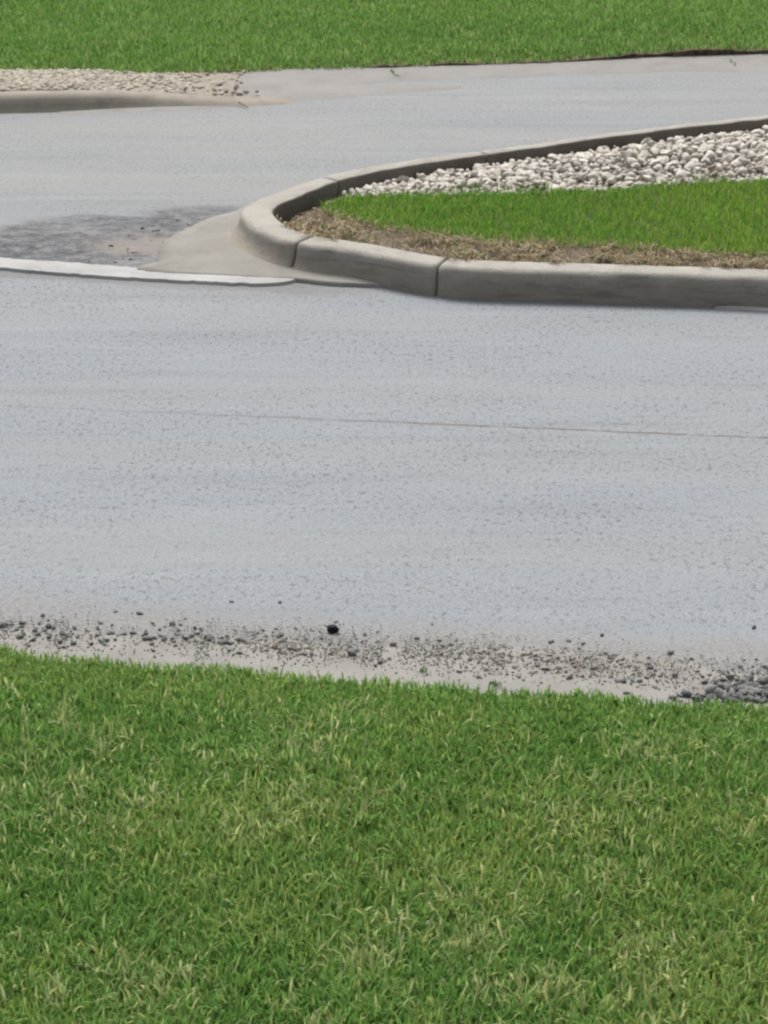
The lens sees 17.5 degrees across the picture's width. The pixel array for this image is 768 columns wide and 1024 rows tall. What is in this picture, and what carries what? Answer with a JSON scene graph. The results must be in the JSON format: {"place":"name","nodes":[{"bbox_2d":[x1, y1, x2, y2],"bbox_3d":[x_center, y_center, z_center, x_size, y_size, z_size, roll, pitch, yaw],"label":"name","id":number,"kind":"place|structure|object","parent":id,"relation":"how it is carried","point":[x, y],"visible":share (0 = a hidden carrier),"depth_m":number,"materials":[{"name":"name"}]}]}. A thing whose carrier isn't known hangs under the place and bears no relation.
{"place":"outdoors","nodes":[
{"label":"outdoors","id":0,"kind":"place"},
{"bbox_2d":[0,68,258,95],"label":"gravel","id":1,"kind":"structure","parent":0,"point":[18,77],"depth_m":16.12,"materials":[{"name":"beige gravel"}]},
{"bbox_2d":[0,271,767,674],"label":"road","id":2,"kind":"structure","parent":0,"point":[398,463],"depth_m":10.26,"materials":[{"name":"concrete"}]},
{"bbox_2d":[324,624,338,633],"bbox_3d":[-0.187,0.415,8.848,0.056,0.034,0.032,0,23,0],"label":"black stone","id":3,"kind":"object","parent":2,"relation":"on","point":[333,629],"visible":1,"depth_m":8.84,"materials":[{"name":"black stone"}]},
{"bbox_2d":[0,629,767,707],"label":"gutter","id":4,"kind":"object","parent":2,"relation":"on","point":[346,666],"visible":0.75,"depth_m":8.61,"materials":[{"name":"concrete"}]},
{"bbox_2d":[272,641,278,649],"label":"brown pebble","id":5,"kind":"object","parent":4,"relation":"on","point":[275,644],"visible":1,"depth_m":8.71,"materials":[{"name":"beige stone"}]},
{"bbox_2d":[347,650,356,655],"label":"asphalt crumb","id":6,"kind":"object","parent":4,"relation":"on","point":[351,652],"visible":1,"depth_m":8.66,"materials":[{"name":"grey asphalt"}]},
{"bbox_2d":[488,680,501,687],"bbox_3d":[0.380,0.578,8.444,0.061,0.023,0.044,10,25,23],"label":"grass tuft","id":7,"kind":"object","parent":4,"relation":"on","point":[496,684],"visible":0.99,"depth_m":8.45,"materials":[{"name":"green plant"}]},
{"bbox_2d":[681,690,691,696],"bbox_3d":[1.015,0.610,8.385,0.037,0.026,0.028,16,32,33],"label":"asphalt crumb","id":8,"kind":"object","parent":4,"relation":"on","point":[686,693],"visible":1,"depth_m":8.38,"materials":[{"name":"grey asphalt"}]},
{"bbox_2d":[692,695,703,701],"bbox_3d":[1.049,0.624,8.357,0.044,0.020,0.022,-9,25,-21],"label":"asphalt crumb","id":9,"kind":"object","parent":4,"relation":"on","point":[697,697],"visible":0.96,"depth_m":8.35,"materials":[{"name":"grey asphalt"}]},
{"bbox_2d":[704,686,714,693],"bbox_3d":[1.096,0.597,8.413,0.034,0.026,0.051,2,17,14],"label":"asphalt crumb","id":10,"kind":"object","parent":4,"relation":"on","point":[709,689],"visible":1,"depth_m":8.40,"materials":[{"name":"grey asphalt"}]},
{"bbox_2d":[706,693,717,699],"bbox_3d":[1.098,0.618,8.364,0.032,0.024,0.054,12,11,38],"label":"asphalt crumb","id":11,"kind":"object","parent":4,"relation":"on","point":[711,695],"visible":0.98,"depth_m":8.36,"materials":[{"name":"grey asphalt"}]},
{"bbox_2d":[715,688,724,699],"bbox_3d":[1.132,0.611,8.379,0.056,0.030,0.025,47,16,27],"label":"asphalt crumb","id":12,"kind":"object","parent":4,"relation":"on","point":[719,691],"visible":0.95,"depth_m":8.37,"materials":[{"name":"grey asphalt"}]},
{"bbox_2d":[717,682,725,688],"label":"asphalt crumb","id":13,"kind":"object","parent":4,"relation":"on","point":[720,684],"visible":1,"depth_m":8.43,"materials":[{"name":"grey asphalt"}]},
{"bbox_2d":[724,684,732,691],"bbox_3d":[1.160,0.593,8.426,0.033,0.028,0.034,-7,24,-15],"label":"asphalt crumb","id":14,"kind":"object","parent":4,"relation":"on","point":[727,687],"visible":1,"depth_m":8.41,"materials":[{"name":"grey asphalt"}]},
{"bbox_2d":[729,687,735,696],"bbox_3d":[1.167,0.609,8.389,0.026,0.027,0.046,7,42,-5],"label":"asphalt crumb","id":15,"kind":"object","parent":4,"relation":"on","point":[732,690],"visible":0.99,"depth_m":8.38,"materials":[{"name":"grey asphalt"}]},
{"bbox_2d":[728,697,738,703],"bbox_3d":[1.161,0.630,8.338,0.054,0.026,0.028,8,26,11],"label":"asphalt crumb","id":16,"kind":"object","parent":4,"relation":"on","point":[733,699],"visible":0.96,"depth_m":8.33,"materials":[{"name":"grey asphalt"}]},
{"bbox_2d":[739,689,748,694],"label":"asphalt crumb","id":17,"kind":"object","parent":4,"relation":"on","point":[744,691],"visible":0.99,"depth_m":8.39,"materials":[{"name":"grey asphalt"}]},
{"bbox_2d":[759,676,767,683],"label":"asphalt crumb","id":18,"kind":"object","parent":4,"relation":"on","point":[764,679],"visible":1,"depth_m":8.46,"materials":[{"name":"grey asphalt"}]},
{"bbox_2d":[0,602,767,703],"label":"grit","id":19,"kind":"object","parent":2,"relation":"on","point":[486,653],"visible":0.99,"depth_m":8.68,"materials":[{"name":"grey gravel"}]},
{"bbox_2d":[715,305,767,312],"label":"gutter edge","id":20,"kind":"object","parent":2,"relation":"on","point":[746,308],"visible":1,"depth_m":12.09,"materials":[{"name":"concrete"}]},
{"bbox_2d":[0,71,767,266],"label":"side road","id":21,"kind":"structure","parent":0,"point":[83,188],"depth_m":14.99,"materials":[{"name":"grey asphalt"}]},
{"bbox_2d":[0,90,294,113],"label":"kerb","id":22,"kind":"structure","parent":21,"relation":"on","point":[32,101],"depth_m":15.70,"materials":[{"name":"grey concrete"}]},
{"bbox_2d":[0,257,295,286],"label":"gutter edge","id":23,"kind":"object","parent":21,"relation":"on","point":[78,269],"visible":1,"depth_m":12.57,"materials":[{"name":"concrete"}]},
{"bbox_2d":[59,83,459,114],"bbox_3d":[-0.782,-2.673,16.014,2.623,0.006,0.588,-4,24,-9],"label":"gutter","id":24,"kind":"object","parent":21,"relation":"on","point":[331,92],"visible":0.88,"depth_m":16.05,"materials":[{"name":"grey concrete"}]},
{"bbox_2d":[137,115,767,307],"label":"island kerb","id":25,"kind":"structure","parent":21,"relation":"on","point":[253,239],"depth_m":12.52,"materials":[{"name":"concrete"}]},
{"bbox_2d":[234,54,767,91],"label":"gutter","id":26,"kind":"object","parent":21,"relation":"on","point":[284,79],"visible":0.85,"depth_m":16.58,"materials":[{"name":"grey concrete"}]},
{"bbox_2d":[0,0,767,72],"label":"lawn","id":27,"kind":"structure","parent":0,"point":[687,51],"depth_m":17.34,"materials":[{"name":"plant"}]},
{"bbox_2d":[0,644,767,1023],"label":"lawn","id":28,"kind":"structure","parent":0,"point":[374,854],"depth_m":7.42,"materials":[{"name":"green plant"}]},
{"bbox_2d":[277,138,767,268],"bbox_3d":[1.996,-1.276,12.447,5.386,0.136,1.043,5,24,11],"label":"dry grass","id":29,"kind":"structure","parent":0,"point":[461,242],"depth_m":12.50,"materials":[{"name":"brown plant"}]},
{"bbox_2d":[437,169,449,176],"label":"white stone","id":30,"kind":"object","parent":29,"relation":"on","point":[441,172],"visible":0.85,"depth_m":13.91,"materials":[{"name":"stone"}]},
{"bbox_2d":[467,179,480,187],"bbox_3d":[0.492,-1.807,13.734,0.079,0.030,0.064,32,62,19],"label":"white stone","id":31,"kind":"object","parent":29,"relation":"on","point":[470,182],"visible":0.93,"depth_m":13.72,"materials":[{"name":"stone"}]},
{"bbox_2d":[485,179,493,187],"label":"white stone","id":32,"kind":"object","parent":29,"relation":"on","point":[490,182],"visible":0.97,"depth_m":13.71,"materials":[{"name":"stone"}]},
{"bbox_2d":[487,168,501,178],"bbox_3d":[0.616,-1.878,13.886,0.078,0.050,0.082,17,29,34],"label":"white stone","id":33,"kind":"object","parent":29,"relation":"on","point":[496,173],"visible":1,"depth_m":13.87,"materials":[{"name":"stone"}]},
{"bbox_2d":[500,163,512,169],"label":"white stone","id":34,"kind":"object","parent":29,"relation":"on","point":[507,166],"visible":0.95,"depth_m":14.04,"materials":[{"name":"stone"}]},
{"bbox_2d":[502,171,514,178],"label":"white stone","id":35,"kind":"object","parent":29,"relation":"on","point":[507,174],"visible":1,"depth_m":13.86,"materials":[{"name":"stone"}]},
{"bbox_2d":[506,179,517,185],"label":"white stone","id":36,"kind":"object","parent":29,"relation":"on","point":[511,182],"visible":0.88,"depth_m":13.71,"materials":[{"name":"stone"}]},
{"bbox_2d":[512,176,524,182],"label":"white stone","id":37,"kind":"object","parent":29,"relation":"on","point":[519,179],"visible":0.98,"depth_m":13.75,"materials":[{"name":"stone"}]},
{"bbox_2d":[525,164,535,170],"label":"white stone","id":38,"kind":"object","parent":29,"relation":"on","point":[530,167],"visible":0.89,"depth_m":13.97,"materials":[{"name":"stone"}]},
{"bbox_2d":[318,175,767,256],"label":"lawn grass","id":39,"kind":"structure","parent":29,"relation":"on","point":[490,224],"depth_m":13.12,"materials":[{"name":"green plant"}]},
{"bbox_2d":[541,168,549,173],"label":"white stone","id":40,"kind":"object","parent":29,"relation":"on","point":[544,170],"visible":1,"depth_m":13.91,"materials":[{"name":"stone"}]},
{"bbox_2d":[545,184,558,190],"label":"white stone","id":41,"kind":"object","parent":29,"relation":"on","point":[555,186],"visible":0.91,"depth_m":13.59,"materials":[{"name":"stone"}]},
{"bbox_2d":[339,130,767,199],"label":"stone bed","id":42,"kind":"object","parent":29,"relation":"on","point":[695,146],"visible":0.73,"depth_m":13.96,"materials":[{"name":"grey gravel"}]},
{"bbox_2d":[386,186,398,191],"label":"white stone","id":43,"kind":"object","parent":42,"relation":"on","point":[389,188],"visible":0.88,"depth_m":13.61,"materials":[{"name":"stone"}]},
{"bbox_2d":[398,176,408,182],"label":"white stone","id":44,"kind":"object","parent":42,"relation":"on","point":[403,178],"visible":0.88,"depth_m":13.82,"materials":[{"name":"stone"}]},
{"bbox_2d":[457,180,467,188],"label":"white stone","id":45,"kind":"object","parent":42,"relation":"on","point":[460,182],"visible":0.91,"depth_m":13.67,"materials":[{"name":"stone"}]},
{"bbox_2d":[472,163,482,169],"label":"white stone","id":46,"kind":"object","parent":42,"relation":"on","point":[476,166],"visible":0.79,"depth_m":14.08,"materials":[{"name":"stone"}]},
{"bbox_2d":[515,169,525,176],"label":"white stone","id":47,"kind":"object","parent":42,"relation":"on","point":[520,172],"visible":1,"depth_m":13.84,"materials":[{"name":"stone"}]},
{"bbox_2d":[526,170,534,176],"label":"white stone","id":48,"kind":"object","parent":42,"relation":"on","point":[529,173],"visible":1,"depth_m":13.85,"materials":[{"name":"stone"}]},
{"bbox_2d":[532,180,547,185],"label":"white stone","id":49,"kind":"object","parent":42,"relation":"on","point":[537,182],"visible":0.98,"depth_m":13.68,"materials":[{"name":"stone"}]},
{"bbox_2d":[547,154,558,161],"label":"white stone","id":50,"kind":"object","parent":42,"relation":"on","point":[550,156],"visible":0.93,"depth_m":14.22,"materials":[{"name":"stone"}]},
{"bbox_2d":[582,153,595,161],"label":"white stone","id":51,"kind":"object","parent":42,"relation":"on","point":[588,157],"visible":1,"depth_m":14.15,"materials":[{"name":"stone"}]},
{"bbox_2d":[439,164,767,192],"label":"grass sprigs","id":52,"kind":"object","parent":42,"relation":"on","point":[545,185],"depth_m":13.61,"materials":[{"name":"green plant"}]},
{"bbox_2d":[626,157,637,166],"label":"white stone","id":53,"kind":"object","parent":42,"relation":"on","point":[630,160],"visible":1,"depth_m":14.04,"materials":[{"name":"stone"}]},
{"bbox_2d":[631,163,640,168],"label":"white stone","id":54,"kind":"object","parent":42,"relation":"on","point":[636,165],"visible":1,"depth_m":13.98,"materials":[{"name":"stone"}]},
{"bbox_2d":[641,169,653,176],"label":"white stone","id":55,"kind":"object","parent":42,"relation":"on","point":[650,172],"visible":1,"depth_m":13.84,"materials":[{"name":"stone"}]},
{"bbox_2d":[666,137,675,143],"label":"white stone","id":56,"kind":"object","parent":42,"relation":"on","point":[671,140],"visible":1,"depth_m":14.55,"materials":[{"name":"stone"}]},
{"bbox_2d":[682,152,689,163],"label":"white stone","id":57,"kind":"object","parent":42,"relation":"on","point":[686,156],"visible":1,"depth_m":14.10,"materials":[{"name":"stone"}]},
{"bbox_2d":[684,161,696,172],"bbox_3d":[1.714,-1.931,13.966,0.069,0.049,0.087,16,55,1],"label":"white stone","id":58,"kind":"object","parent":42,"relation":"on","point":[691,165],"visible":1,"depth_m":13.95,"materials":[{"name":"stone"}]},
{"bbox_2d":[703,152,714,159],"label":"white stone","id":59,"kind":"object","parent":42,"relation":"on","point":[710,155],"visible":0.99,"depth_m":14.12,"materials":[{"name":"stone"}]},
{"bbox_2d":[729,132,741,137],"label":"white stone","id":60,"kind":"object","parent":42,"relation":"on","point":[735,134],"visible":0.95,"depth_m":14.63,"materials":[{"name":"stone"}]},
{"bbox_2d":[730,140,742,149],"bbox_3d":[2.028,-2.105,14.361,0.085,0.041,0.066,-24,56,-8],"label":"white stone","id":61,"kind":"object","parent":42,"relation":"on","point":[736,145],"visible":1,"depth_m":14.35,"materials":[{"name":"stone"}]},
{"bbox_2d":[753,129,764,137],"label":"white stone","id":62,"kind":"object","parent":42,"relation":"on","point":[760,132],"visible":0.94,"depth_m":14.69,"materials":[{"name":"stone"}]},
{"bbox_2d":[754,165,764,171],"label":"white stone","id":63,"kind":"object","parent":42,"relation":"on","point":[759,168],"visible":1,"depth_m":13.92,"materials":[{"name":"stone"}]},
{"bbox_2d":[755,143,763,152],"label":"white stone","id":64,"kind":"object","parent":42,"relation":"on","point":[760,146],"visible":0.98,"depth_m":14.30,"materials":[{"name":"stone"}]},
{"bbox_2d":[756,154,765,160],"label":"white stone","id":65,"kind":"object","parent":42,"relation":"on","point":[760,157],"visible":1,"depth_m":14.12,"materials":[{"name":"stone"}]},
{"bbox_2d":[762,156,767,165],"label":"white stone","id":66,"kind":"object","parent":42,"relation":"on","point":[764,160],"visible":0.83,"depth_m":14.07,"materials":[{"name":"stone"}]},
{"bbox_2d":[558,167,567,172],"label":"white stone","id":67,"kind":"object","parent":29,"relation":"on","point":[562,170],"visible":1,"depth_m":13.92,"materials":[{"name":"stone"}]},
{"bbox_2d":[560,158,570,164],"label":"white stone","id":68,"kind":"object","parent":29,"relation":"on","point":[564,161],"visible":0.95,"depth_m":14.08,"materials":[{"name":"stone"}]},
{"bbox_2d":[567,180,576,186],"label":"white stone","id":69,"kind":"object","parent":29,"relation":"on","point":[571,182],"visible":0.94,"depth_m":13.70,"materials":[{"name":"stone"}]},
{"bbox_2d":[574,152,584,158],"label":"white stone","id":70,"kind":"object","parent":29,"relation":"on","point":[577,155],"visible":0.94,"depth_m":14.23,"materials":[{"name":"stone"}]},
{"bbox_2d":[577,173,585,180],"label":"white stone","id":71,"kind":"object","parent":29,"relation":"on","point":[581,177],"visible":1,"depth_m":13.80,"materials":[{"name":"stone"}]},
{"bbox_2d":[578,158,587,163],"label":"white stone","id":72,"kind":"object","parent":29,"relation":"on","point":[582,161],"visible":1,"depth_m":14.09,"materials":[{"name":"stone"}]},
{"bbox_2d":[587,171,600,181],"bbox_3d":[1.161,-1.851,13.805,0.079,0.057,0.066,-1,23,-2],"label":"white stone","id":73,"kind":"object","parent":29,"relation":"on","point":[594,175],"visible":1,"depth_m":13.78,"materials":[{"name":"stone"}]},
{"bbox_2d":[601,148,609,154],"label":"white stone","id":74,"kind":"object","parent":29,"relation":"on","point":[605,151],"visible":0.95,"depth_m":14.32,"materials":[{"name":"stone"}]},
{"bbox_2d":[601,172,615,179],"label":"white stone","id":75,"kind":"object","parent":29,"relation":"on","point":[605,175],"visible":1,"depth_m":13.77,"materials":[{"name":"stone"}]},
{"bbox_2d":[606,177,616,183],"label":"white stone","id":76,"kind":"object","parent":29,"relation":"on","point":[612,180],"visible":1,"depth_m":13.71,"materials":[{"name":"stone"}]},
{"bbox_2d":[621,151,631,159],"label":"white stone","id":77,"kind":"object","parent":29,"relation":"on","point":[625,154],"visible":0.93,"depth_m":14.17,"materials":[{"name":"stone"}]},
{"bbox_2d":[621,181,632,186],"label":"white stone","id":78,"kind":"object","parent":29,"relation":"on","point":[626,183],"visible":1,"depth_m":13.68,"materials":[{"name":"stone"}]},
{"bbox_2d":[636,144,644,153],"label":"white stone","id":79,"kind":"object","parent":29,"relation":"on","point":[639,148],"visible":0.76,"depth_m":14.31,"materials":[{"name":"stone"}]},
{"bbox_2d":[637,156,645,164],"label":"white stone","id":80,"kind":"object","parent":29,"relation":"on","point":[641,160],"visible":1,"depth_m":14.07,"materials":[{"name":"stone"}]},
{"bbox_2d":[639,150,647,157],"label":"white stone","id":81,"kind":"object","parent":29,"relation":"on","point":[643,153],"visible":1,"depth_m":14.16,"materials":[{"name":"stone"}]},
{"bbox_2d":[643,175,654,182],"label":"white stone","id":82,"kind":"object","parent":29,"relation":"on","point":[648,178],"visible":0.95,"depth_m":13.74,"materials":[{"name":"stone"}]},
{"bbox_2d":[649,159,659,166],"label":"white stone","id":83,"kind":"object","parent":29,"relation":"on","point":[653,162],"visible":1,"depth_m":14.01,"materials":[{"name":"stone"}]},
{"bbox_2d":[651,149,660,156],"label":"white stone","id":84,"kind":"object","parent":29,"relation":"on","point":[655,153],"visible":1,"depth_m":14.22,"materials":[{"name":"stone"}]},
{"bbox_2d":[653,165,661,170],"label":"white stone","id":85,"kind":"object","parent":29,"relation":"on","point":[657,167],"visible":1,"depth_m":13.93,"materials":[{"name":"stone"}]},
{"bbox_2d":[656,177,666,183],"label":"white stone","id":86,"kind":"object","parent":29,"relation":"on","point":[661,178],"visible":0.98,"depth_m":13.73,"materials":[{"name":"stone"}]},
{"bbox_2d":[657,157,668,165],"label":"white stone","id":87,"kind":"object","parent":29,"relation":"on","point":[663,161],"visible":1,"depth_m":14.04,"materials":[{"name":"stone"}]},
{"bbox_2d":[670,160,680,166],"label":"white stone","id":88,"kind":"object","parent":29,"relation":"on","point":[676,163],"visible":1,"depth_m":14.02,"materials":[{"name":"stone"}]},
{"bbox_2d":[675,169,687,178],"bbox_3d":[1.652,-1.868,13.838,0.064,0.052,0.071,11,26,25],"label":"white stone","id":89,"kind":"object","parent":29,"relation":"on","point":[680,173],"visible":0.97,"depth_m":13.82,"materials":[{"name":"stone"}]},
{"bbox_2d":[685,148,695,154],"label":"white stone","id":90,"kind":"object","parent":29,"relation":"on","point":[689,151],"visible":0.97,"depth_m":14.21,"materials":[{"name":"stone"}]},
{"bbox_2d":[691,153,700,158],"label":"white stone","id":91,"kind":"object","parent":29,"relation":"on","point":[696,155],"visible":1,"depth_m":14.15,"materials":[{"name":"stone"}]},
{"bbox_2d":[694,136,705,141],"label":"white stone","id":92,"kind":"object","parent":29,"relation":"on","point":[700,139],"visible":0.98,"depth_m":14.55,"materials":[{"name":"stone"}]},
{"bbox_2d":[694,175,705,183],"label":"white stone","id":93,"kind":"object","parent":29,"relation":"on","point":[700,178],"visible":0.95,"depth_m":13.77,"materials":[{"name":"stone"}]},
{"bbox_2d":[701,157,711,165],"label":"white stone","id":94,"kind":"object","parent":29,"relation":"on","point":[706,161],"visible":1,"depth_m":14.04,"materials":[{"name":"stone"}]},
{"bbox_2d":[716,163,723,172],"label":"white stone","id":95,"kind":"object","parent":29,"relation":"on","point":[719,167],"visible":0.94,"depth_m":13.94,"materials":[{"name":"stone"}]},
{"bbox_2d":[716,132,726,139],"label":"white stone","id":96,"kind":"object","parent":29,"relation":"on","point":[720,135],"visible":0.93,"depth_m":14.66,"materials":[{"name":"stone"}]},
{"bbox_2d":[720,154,732,163],"bbox_3d":[1.931,-1.989,14.099,0.071,0.056,0.049,4,24,9],"label":"white stone","id":97,"kind":"object","parent":29,"relation":"on","point":[728,158],"visible":1,"depth_m":14.09,"materials":[{"name":"stone"}]},
{"bbox_2d":[736,156,746,164],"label":"white stone","id":98,"kind":"object","parent":29,"relation":"on","point":[742,160],"visible":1,"depth_m":14.06,"materials":[{"name":"stone"}]},
{"bbox_2d":[736,168,747,174],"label":"white stone","id":99,"kind":"object","parent":29,"relation":"on","point":[740,171],"visible":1,"depth_m":13.87,"materials":[{"name":"stone"}]},
{"bbox_2d":[740,143,748,150],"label":"white stone","id":100,"kind":"object","parent":29,"relation":"on","point":[743,146],"visible":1,"depth_m":14.29,"materials":[{"name":"stone"}]},
{"bbox_2d":[750,141,756,148],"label":"white stone","id":101,"kind":"object","parent":29,"relation":"on","point":[753,144],"visible":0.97,"depth_m":14.37,"materials":[{"name":"stone"}]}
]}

